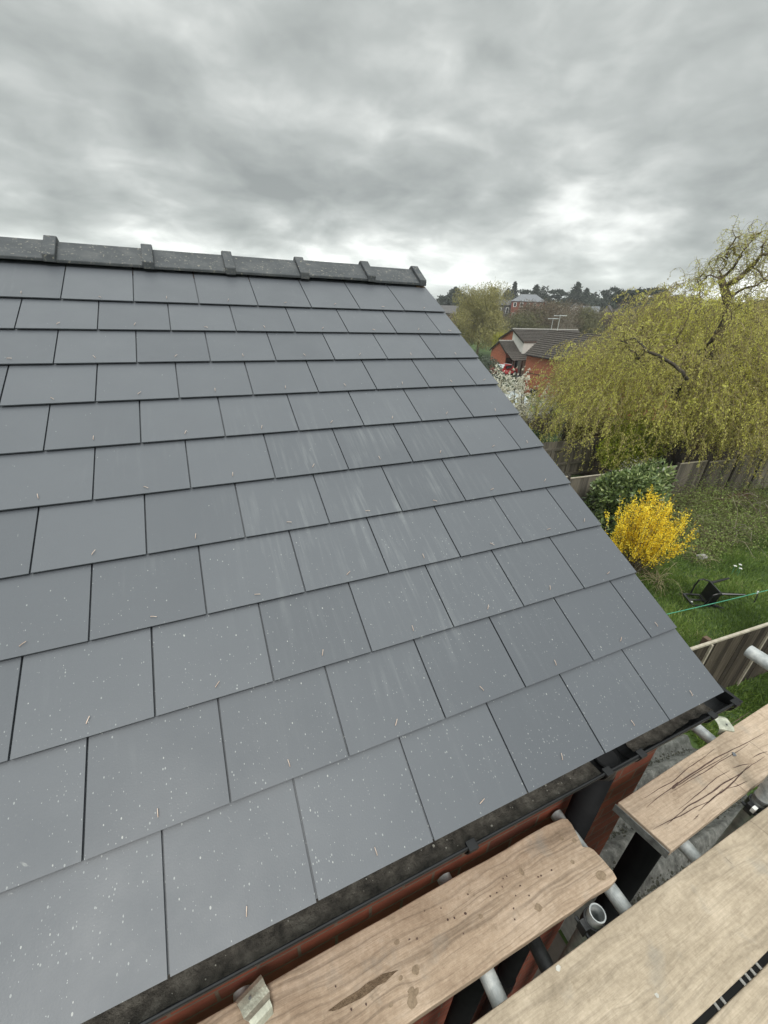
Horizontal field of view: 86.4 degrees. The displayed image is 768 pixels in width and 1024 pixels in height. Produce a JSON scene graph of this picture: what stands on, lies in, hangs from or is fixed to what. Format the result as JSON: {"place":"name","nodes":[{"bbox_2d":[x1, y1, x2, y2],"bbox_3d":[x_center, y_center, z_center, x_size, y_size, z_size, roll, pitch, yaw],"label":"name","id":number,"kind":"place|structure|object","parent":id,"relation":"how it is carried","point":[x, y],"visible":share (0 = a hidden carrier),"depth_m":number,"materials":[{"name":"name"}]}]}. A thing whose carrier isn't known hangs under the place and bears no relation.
{"place":"outdoors","nodes":[
{"label":"outdoors","id":0,"kind":"place"},
{"bbox_2d":[0,0,767,302],"label":"sky","id":1,"kind":"structure","parent":0,"point":[601,145],"materials":[{"name":"grey"}]},
{"bbox_2d":[468,324,767,944],"bbox_3d":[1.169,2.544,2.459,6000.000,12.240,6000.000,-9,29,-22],"label":"ground","id":2,"kind":"structure","parent":0,"point":[488,353],"depth_m":10.87,"materials":[{"name":"green plant"}]},
{"bbox_2d":[0,235,742,1023],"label":"brick house","id":3,"kind":"structure","parent":2,"relation":"on","point":[332,611],"depth_m":1.35,"materials":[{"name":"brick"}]},
{"bbox_2d":[437,293,457,305],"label":"dark conifer","id":4,"kind":"object","parent":2,"relation":"on","point":[446,300],"visible":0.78,"depth_m":178.93,"materials":[{"name":"green plant"}]},
{"bbox_2d":[440,305,471,329],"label":"house","id":5,"kind":"structure","parent":2,"relation":"on","point":[448,309],"depth_m":102.72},
{"bbox_2d":[449,286,465,305],"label":"dark conifer","id":6,"kind":"object","parent":2,"relation":"on","point":[453,289],"visible":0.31,"depth_m":186.10,"materials":[{"name":"green plant"}]},
{"bbox_2d":[448,313,466,328],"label":"tree","id":7,"kind":"object","parent":2,"relation":"on","point":[449,316],"visible":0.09,"depth_m":96.44,"materials":[{"name":"grey plant"}]},
{"bbox_2d":[449,276,514,354],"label":"pale willow","id":8,"kind":"object","parent":2,"relation":"on","point":[484,313],"visible":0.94,"depth_m":72.32,"materials":[{"name":"green plant"}]},
{"bbox_2d":[479,354,504,380],"bbox_3d":[9.652,-12.741,39.341,4.730,4.498,4.750,-9,29,-22],"label":"domed conifer","id":9,"kind":"object","parent":2,"relation":"on","point":[488,363],"visible":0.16,"depth_m":38.23,"materials":[{"name":"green plant"}]},
{"bbox_2d":[491,330,507,346],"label":"golden willow","id":10,"kind":"object","parent":2,"relation":"on","point":[496,340],"visible":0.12,"depth_m":66.23,"materials":[{"name":"yellow plant"}]},
{"bbox_2d":[497,299,511,316],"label":"house","id":11,"kind":"structure","parent":2,"relation":"on","point":[505,309],"depth_m":151.10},
{"bbox_2d":[503,288,514,299],"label":"dark conifer","id":12,"kind":"object","parent":2,"relation":"on","point":[508,296],"visible":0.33,"depth_m":186.67,"materials":[{"name":"green plant"}]},
{"bbox_2d":[500,376,517,391],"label":"shrub","id":13,"kind":"object","parent":2,"relation":"on","point":[510,384],"visible":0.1,"depth_m":30.23,"materials":[{"name":"green plant"}]},
{"bbox_2d":[490,368,529,391],"bbox_3d":[8.718,-8.225,29.500,3.742,4.079,4.078,-9,29,-22],"label":"blossom tree","id":14,"kind":"object","parent":2,"relation":"on","point":[508,378],"visible":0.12,"depth_m":29.00,"materials":[{"name":"white plant"}]},
{"bbox_2d":[511,281,518,298],"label":"dark conifer","id":15,"kind":"object","parent":2,"relation":"on","point":[514,286],"visible":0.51,"depth_m":193.97,"materials":[{"name":"green plant"}]},
{"bbox_2d":[505,390,529,409],"bbox_3d":[8.330,-6.947,27.595,2.450,2.350,1.866,-22,36,-39],"label":"greenhouse","id":16,"kind":"object","parent":2,"relation":"on","point":[512,393],"visible":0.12,"depth_m":27.05,"materials":[{"name":"white glass"}]},
{"bbox_2d":[514,289,531,297],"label":"dark conifer","id":17,"kind":"object","parent":2,"relation":"on","point":[521,292],"visible":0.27,"depth_m":192.39,"materials":[{"name":"green plant"}]},
{"bbox_2d":[501,309,552,330],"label":"tree","id":18,"kind":"object","parent":2,"relation":"on","point":[521,321],"visible":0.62,"depth_m":88.83,"materials":[{"name":"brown plant"}]},
{"bbox_2d":[510,294,543,315],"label":"house","id":19,"kind":"structure","parent":2,"relation":"on","point":[525,297],"depth_m":143.57,"materials":[{"name":"brick"}]},
{"bbox_2d":[504,297,553,322],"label":"tree","id":20,"kind":"object","parent":2,"relation":"on","point":[529,304],"visible":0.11,"depth_m":102.52,"materials":[{"name":"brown plant"}]},
{"bbox_2d":[529,284,539,293],"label":"dark conifer","id":21,"kind":"object","parent":2,"relation":"on","point":[536,288],"visible":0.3,"depth_m":188.17,"materials":[{"name":"green plant"}]},
{"bbox_2d":[493,364,581,438],"bbox_3d":[8.512,-6.164,24.083,5.224,4.853,6.516,-2,27,-8],"label":"blossom tree","id":22,"kind":"object","parent":2,"relation":"on","point":[522,384],"visible":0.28,"depth_m":22.75,"materials":[{"name":"white plant"}]},
{"bbox_2d":[498,328,578,374],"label":"brick house","id":23,"kind":"structure","parent":2,"relation":"on","point":[525,340],"depth_m":51.99,"materials":[{"name":"tile"}]},
{"bbox_2d":[530,285,550,303],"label":"dark conifer","id":24,"kind":"object","parent":2,"relation":"on","point":[543,295],"visible":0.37,"depth_m":184.28,"materials":[{"name":"green plant"}]},
{"bbox_2d":[532,429,548,442],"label":"garden shrub","id":25,"kind":"object","parent":2,"relation":"on","point":[536,434],"visible":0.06,"depth_m":20.78,"materials":[{"name":"green plant"}]},
{"bbox_2d":[513,299,572,328],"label":"tree","id":26,"kind":"object","parent":2,"relation":"on","point":[539,310],"visible":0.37,"depth_m":93.66,"materials":[{"name":"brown plant"}]},
{"bbox_2d":[522,406,563,437],"bbox_3d":[8.593,-4.528,22.674,3.181,2.655,3.248,9,28,13],"label":"shrub","id":27,"kind":"object","parent":2,"relation":"on","point":[539,425],"visible":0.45,"depth_m":22.25,"materials":[{"name":"green plant"}]},
{"bbox_2d":[531,932,565,980],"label":"paved yard","id":28,"kind":"structure","parent":2,"relation":"on","point":[557,947],"depth_m":4.89,"materials":[{"name":"concrete"}]},
{"bbox_2d":[233,646,767,1008],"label":"scaffold","id":29,"kind":"object","parent":28,"relation":"on","point":[591,921],"visible":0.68,"depth_m":1.33,"materials":[{"name":"metal"}]},
{"bbox_2d":[197,818,616,1023],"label":"scaffold board","id":30,"kind":"object","parent":29,"relation":"on","point":[415,960],"visible":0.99,"depth_m":1.19,"materials":[{"name":"brown wood"}]},
{"bbox_2d":[236,975,273,1023],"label":"board clip","id":31,"kind":"object","parent":30,"relation":"attached to","point":[253,1002],"visible":1,"depth_m":1.06,"materials":[{"name":"metal"}]},
{"bbox_2d":[473,807,767,1023],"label":"scaffold board","id":32,"kind":"object","parent":29,"relation":"on","point":[688,944],"visible":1,"depth_m":1.18,"materials":[{"name":"beige wood"}]},
{"bbox_2d":[612,704,767,858],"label":"scaffold board","id":33,"kind":"object","parent":29,"relation":"on","point":[666,813],"visible":1,"depth_m":1.60,"materials":[{"name":"wood"}]},
{"bbox_2d":[715,716,734,734],"bbox_3d":[1.528,0.963,1.854,0.062,0.052,0.078,5,27,5],"label":"board clip","id":34,"kind":"object","parent":33,"relation":"attached to","point":[724,724],"visible":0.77,"depth_m":1.83,"materials":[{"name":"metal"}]},
{"bbox_2d":[706,963,767,1023],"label":"scaffold board","id":35,"kind":"object","parent":29,"relation":"on","point":[747,1003],"visible":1,"depth_m":1.09,"materials":[{"name":"beige wood"}]},
{"bbox_2d":[692,951,767,1023],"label":"striped strip","id":36,"kind":"object","parent":35,"relation":"on","point":[709,1013],"visible":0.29,"depth_m":1.14,"materials":[{"name":"black plastic"}]},
{"bbox_2d":[542,299,570,312],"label":"tree","id":37,"kind":"object","parent":2,"relation":"on","point":[558,304],"visible":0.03,"depth_m":106.47,"materials":[{"name":"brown plant"}]},
{"bbox_2d":[546,288,568,305],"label":"dark conifer","id":38,"kind":"object","parent":2,"relation":"on","point":[561,292],"visible":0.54,"depth_m":187.28,"materials":[{"name":"green plant"}]},
{"bbox_2d":[527,300,589,329],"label":"tree","id":39,"kind":"object","parent":2,"relation":"on","point":[554,324],"visible":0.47,"depth_m":89.62,"materials":[{"name":"brown plant"}]},
{"bbox_2d":[552,420,564,440],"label":"garden shrub","id":40,"kind":"object","parent":2,"relation":"on","point":[558,431],"visible":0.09,"depth_m":23.68,"materials":[{"name":"green plant"}]},
{"bbox_2d":[553,299,578,328],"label":"bare tree","id":41,"kind":"object","parent":2,"relation":"on","point":[565,324],"visible":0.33,"depth_m":62.21,"materials":[{"name":"brown plant"}]},
{"bbox_2d":[542,438,598,475],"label":"fence gate","id":42,"kind":"structure","parent":2,"relation":"on","point":[571,466],"depth_m":18.56,"materials":[{"name":"wood"}]},
{"bbox_2d":[549,299,592,322],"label":"tree","id":43,"kind":"object","parent":2,"relation":"on","point":[576,303],"visible":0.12,"depth_m":99.58,"materials":[{"name":"grey plant"}]},
{"bbox_2d":[562,282,589,305],"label":"dark conifer","id":44,"kind":"object","parent":2,"relation":"on","point":[576,293],"visible":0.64,"depth_m":178.28,"materials":[{"name":"green plant"}]},
{"bbox_2d":[557,305,606,334],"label":"tree","id":45,"kind":"object","parent":2,"relation":"on","point":[587,316],"visible":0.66,"depth_m":88.72,"materials":[{"name":"brown plant"}]},
{"bbox_2d":[581,287,595,303],"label":"dark conifer","id":46,"kind":"object","parent":2,"relation":"on","point":[587,293],"visible":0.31,"depth_m":183.59,"materials":[{"name":"green plant"}]},
{"bbox_2d":[452,305,724,343],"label":"scrub","id":47,"kind":"object","parent":2,"relation":"on","point":[526,325],"depth_m":118.41,"materials":[{"name":"green plant"}]},
{"bbox_2d":[581,306,599,312],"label":"house","id":48,"kind":"structure","parent":2,"relation":"on","point":[593,307],"depth_m":139.12,"materials":[{"name":"brick"}]},
{"bbox_2d":[561,413,623,453],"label":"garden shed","id":49,"kind":"structure","parent":2,"relation":"on","point":[563,434],"depth_m":21.53,"materials":[{"name":"brown wood"}]},
{"bbox_2d":[582,297,610,311],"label":"dark conifer","id":50,"kind":"object","parent":2,"relation":"on","point":[601,302],"visible":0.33,"depth_m":163.51,"materials":[{"name":"green plant"}]},
{"bbox_2d":[523,330,674,420],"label":"brick house","id":51,"kind":"structure","parent":2,"relation":"on","point":[541,347],"depth_m":46.54,"materials":[{"name":"brick"}]},
{"bbox_2d":[572,305,625,333],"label":"tree","id":52,"kind":"object","parent":2,"relation":"on","point":[603,313],"visible":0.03,"depth_m":99.71,"materials":[{"name":"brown plant"}]},
{"bbox_2d":[593,460,605,467],"bbox_3d":[8.097,-2.634,20.883,4.900,0.250,3.600,-9,29,-22],"label":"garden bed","id":53,"kind":"object","parent":2,"relation":"on","point":[595,463],"visible":0.02,"depth_m":20.25,"materials":[{"name":"soil"}]},
{"bbox_2d":[436,291,767,308],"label":"woodland","id":54,"kind":"object","parent":2,"relation":"on","point":[595,297],"visible":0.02,"depth_m":197.76,"materials":[{"name":"green plant"}]},
{"bbox_2d":[591,305,614,332],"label":"house","id":55,"kind":"structure","parent":2,"relation":"on","point":[607,308],"depth_m":100.58,"materials":[{"name":"grey"}]},
{"bbox_2d":[599,286,620,303],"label":"dark conifer","id":56,"kind":"object","parent":2,"relation":"on","point":[605,293],"visible":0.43,"depth_m":174.38,"materials":[{"name":"green plant"}]},
{"bbox_2d":[592,308,636,335],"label":"tree","id":57,"kind":"object","parent":2,"relation":"on","point":[606,321],"visible":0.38,"depth_m":92.93,"materials":[{"name":"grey plant"}]},
{"bbox_2d":[604,288,646,309],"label":"dark conifer","id":58,"kind":"object","parent":2,"relation":"on","point":[613,305],"visible":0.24,"depth_m":117.77,"materials":[{"name":"green plant"}]},
{"bbox_2d":[581,456,677,541],"bbox_3d":[8.304,-0.538,13.792,2.765,2.968,2.684,-9,29,-22],"label":"laurel bush","id":59,"kind":"object","parent":2,"relation":"on","point":[612,488],"visible":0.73,"depth_m":13.27,"materials":[{"name":"green plant"}]},
{"bbox_2d":[614,294,649,333],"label":"tree","id":60,"kind":"object","parent":2,"relation":"on","point":[631,307],"visible":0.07,"depth_m":102.35,"materials":[{"name":"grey plant"}]},
{"bbox_2d":[595,410,673,469],"bbox_3d":[10.398,-2.678,17.402,3.417,3.372,2.263,-9,29,-22],"label":"lime shrub","id":61,"kind":"object","parent":2,"relation":"on","point":[636,455],"visible":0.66,"depth_m":16.89,"materials":[{"name":"green plant"}]},
{"bbox_2d":[619,455,654,469],"bbox_3d":[10.522,-1.547,17.092,2.025,1.654,1.396,-9,29,-22],"label":"white flower shrub","id":62,"kind":"object","parent":2,"relation":"on","point":[623,464],"visible":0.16,"depth_m":16.95,"materials":[{"name":"green plant"}]},
{"bbox_2d":[511,214,767,488],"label":"corkscrew willow","id":63,"kind":"object","parent":2,"relation":"on","point":[690,377],"visible":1,"depth_m":16.33,"materials":[{"name":"green plant"}]},
{"bbox_2d":[609,286,680,308],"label":"dark conifer","id":64,"kind":"object","parent":2,"relation":"on","point":[629,292],"visible":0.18,"depth_m":117.34,"materials":[{"name":"green plant"}]},
{"bbox_2d":[604,486,700,576],"bbox_3d":[7.496,0.596,11.602,2.293,2.600,1.992,21,32,32],"label":"forsythia","id":65,"kind":"object","parent":2,"relation":"on","point":[645,542],"visible":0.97,"depth_m":11.39,"materials":[{"name":"plant"}]},
{"bbox_2d":[623,301,681,332],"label":"tree","id":66,"kind":"object","parent":2,"relation":"on","point":[650,309],"visible":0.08,"depth_m":97.14,"materials":[{"name":"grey plant"}]},
{"bbox_2d":[568,417,749,457],"bbox_3d":[15.573,-4.078,22.494,12.704,2.200,0.142,-5,28,-14],"label":"timber fence","id":67,"kind":"object","parent":2,"relation":"on","point":[599,434],"visible":0.01,"depth_m":21.57,"materials":[{"name":"brown wood"}]},
{"bbox_2d":[640,564,684,596],"bbox_3d":[7.833,1.729,11.658,2.087,0.537,1.926,-9,29,-22],"label":"dry grass tuft","id":68,"kind":"object","parent":2,"relation":"on","point":[658,581],"visible":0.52,"depth_m":11.64,"materials":[{"name":"beige plant"}]},
{"bbox_2d":[566,453,767,512],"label":"panel fence","id":69,"kind":"object","parent":2,"relation":"on","point":[580,485],"visible":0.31,"depth_m":16.62,"materials":[{"name":"wood"}]},
{"bbox_2d":[580,445,767,475],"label":"shaded soil","id":70,"kind":"structure","parent":2,"relation":"on","point":[594,471],"depth_m":22.02,"materials":[{"name":"brown soil"}]},
{"bbox_2d":[604,507,767,646],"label":"grass","id":71,"kind":"structure","parent":2,"relation":"on","point":[748,565],"depth_m":11.46,"materials":[{"name":"green plant"}]},
{"bbox_2d":[652,514,743,571],"bbox_3d":[10.124,0.785,13.513,3.355,1.349,3.015,-9,29,-22],"label":"bramble","id":72,"kind":"object","parent":2,"relation":"on","point":[703,548],"visible":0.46,"depth_m":13.15,"materials":[{"name":"plant"}]},
{"bbox_2d":[682,299,718,331],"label":"tree","id":73,"kind":"object","parent":2,"relation":"on","point":[704,315],"visible":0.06,"depth_m":90.18,"materials":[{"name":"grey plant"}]},
{"bbox_2d":[683,547,719,567],"bbox_3d":[9.982,1.387,12.675,1.288,0.375,1.329,-9,29,-22],"label":"dry grass tuft","id":74,"kind":"object","parent":2,"relation":"on","point":[704,558],"visible":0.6,"depth_m":12.73,"materials":[{"name":"beige plant"}]},
{"bbox_2d":[696,554,707,559],"bbox_3d":[9.972,1.413,12.824,0.344,0.188,0.263,-9,29,-22],"label":"stone","id":75,"kind":"object","parent":2,"relation":"on","point":[705,556],"visible":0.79,"depth_m":12.75,"materials":[{"name":"stone"}]},
{"bbox_2d":[646,468,767,561],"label":"bramble","id":76,"kind":"object","parent":2,"relation":"on","point":[728,520],"visible":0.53,"depth_m":14.34,"materials":[{"name":"plant"}]},
{"bbox_2d":[682,577,745,609],"bbox_3d":[8.633,2.174,10.803,1.075,0.742,0.725,2,27,0],"label":"garden chair","id":77,"kind":"object","parent":2,"relation":"on","point":[711,593],"visible":0.93,"depth_m":10.80,"materials":[{"name":"black plastic"}]},
{"bbox_2d":[665,449,766,542],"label":"bramble","id":78,"kind":"object","parent":2,"relation":"on","point":[700,494],"visible":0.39,"depth_m":15.48,"materials":[{"name":"plant"}]},
{"bbox_2d":[728,483,767,515],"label":"dead branch","id":79,"kind":"object","parent":78,"relation":"on","point":[752,497],"visible":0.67,"depth_m":15.41,"materials":[{"name":"brown wood"}]},
{"bbox_2d":[690,622,767,687],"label":"timber fence","id":80,"kind":"object","parent":2,"relation":"on","point":[725,661],"visible":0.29,"depth_m":7.78,"materials":[{"name":"brown wood"}]},
{"bbox_2d":[714,516,751,544],"bbox_3d":[11.946,0.724,14.079,1.292,0.886,1.839,18,31,28],"label":"dead branch","id":81,"kind":"object","parent":2,"relation":"on","point":[736,530],"visible":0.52,"depth_m":13.92,"materials":[{"name":"brown wood"}]},
{"bbox_2d":[699,462,767,534],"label":"bramble","id":82,"kind":"object","parent":2,"relation":"on","point":[765,495],"visible":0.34,"depth_m":16.27,"materials":[{"name":"plant"}]},
{"bbox_2d":[705,299,766,335],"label":"dark conifer","id":83,"kind":"object","parent":2,"relation":"on","point":[745,313],"visible":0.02,"depth_m":83.35,"materials":[{"name":"green plant"}]},
{"bbox_2d":[711,491,761,506],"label":"leaf litter","id":84,"kind":"object","parent":2,"relation":"on","point":[745,494],"visible":0.2,"depth_m":16.63,"materials":[{"name":"brown plant"}]},
{"bbox_2d":[558,734,747,941],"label":"gravel ground","id":85,"kind":"structure","parent":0,"point":[669,754],"depth_m":2.74,"materials":[{"name":"grey gravel"}]},
{"bbox_2d":[668,590,767,613],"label":"washing line","id":86,"kind":"object","parent":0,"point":[716,602],"visible":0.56,"depth_m":8.26,"materials":[{"name":"green plastic"}]},
{"bbox_2d":[686,672,767,792],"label":"grass","id":87,"kind":"structure","parent":0,"point":[759,696],"depth_m":8.16,"materials":[{"name":"green plant"}]},
{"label":"driveway","id":88,"kind":"structure","parent":0,"visible":0},
{"bbox_2d":[491,363,517,376],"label":"parked car","id":89,"kind":"object","parent":88,"relation":"on","point":[507,368],"visible":0.51,"depth_m":49.50,"materials":[{"name":"red paint"}]},
{"bbox_2d":[489,340,526,375],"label":"brick house","id":90,"kind":"structure","parent":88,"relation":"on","point":[506,351],"depth_m":51.51,"materials":[{"name":"brick"}]},
{"bbox_2d":[505,358,512,363],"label":"door","id":91,"kind":"structure","parent":90,"relation":"in","point":[508,360],"depth_m":51.54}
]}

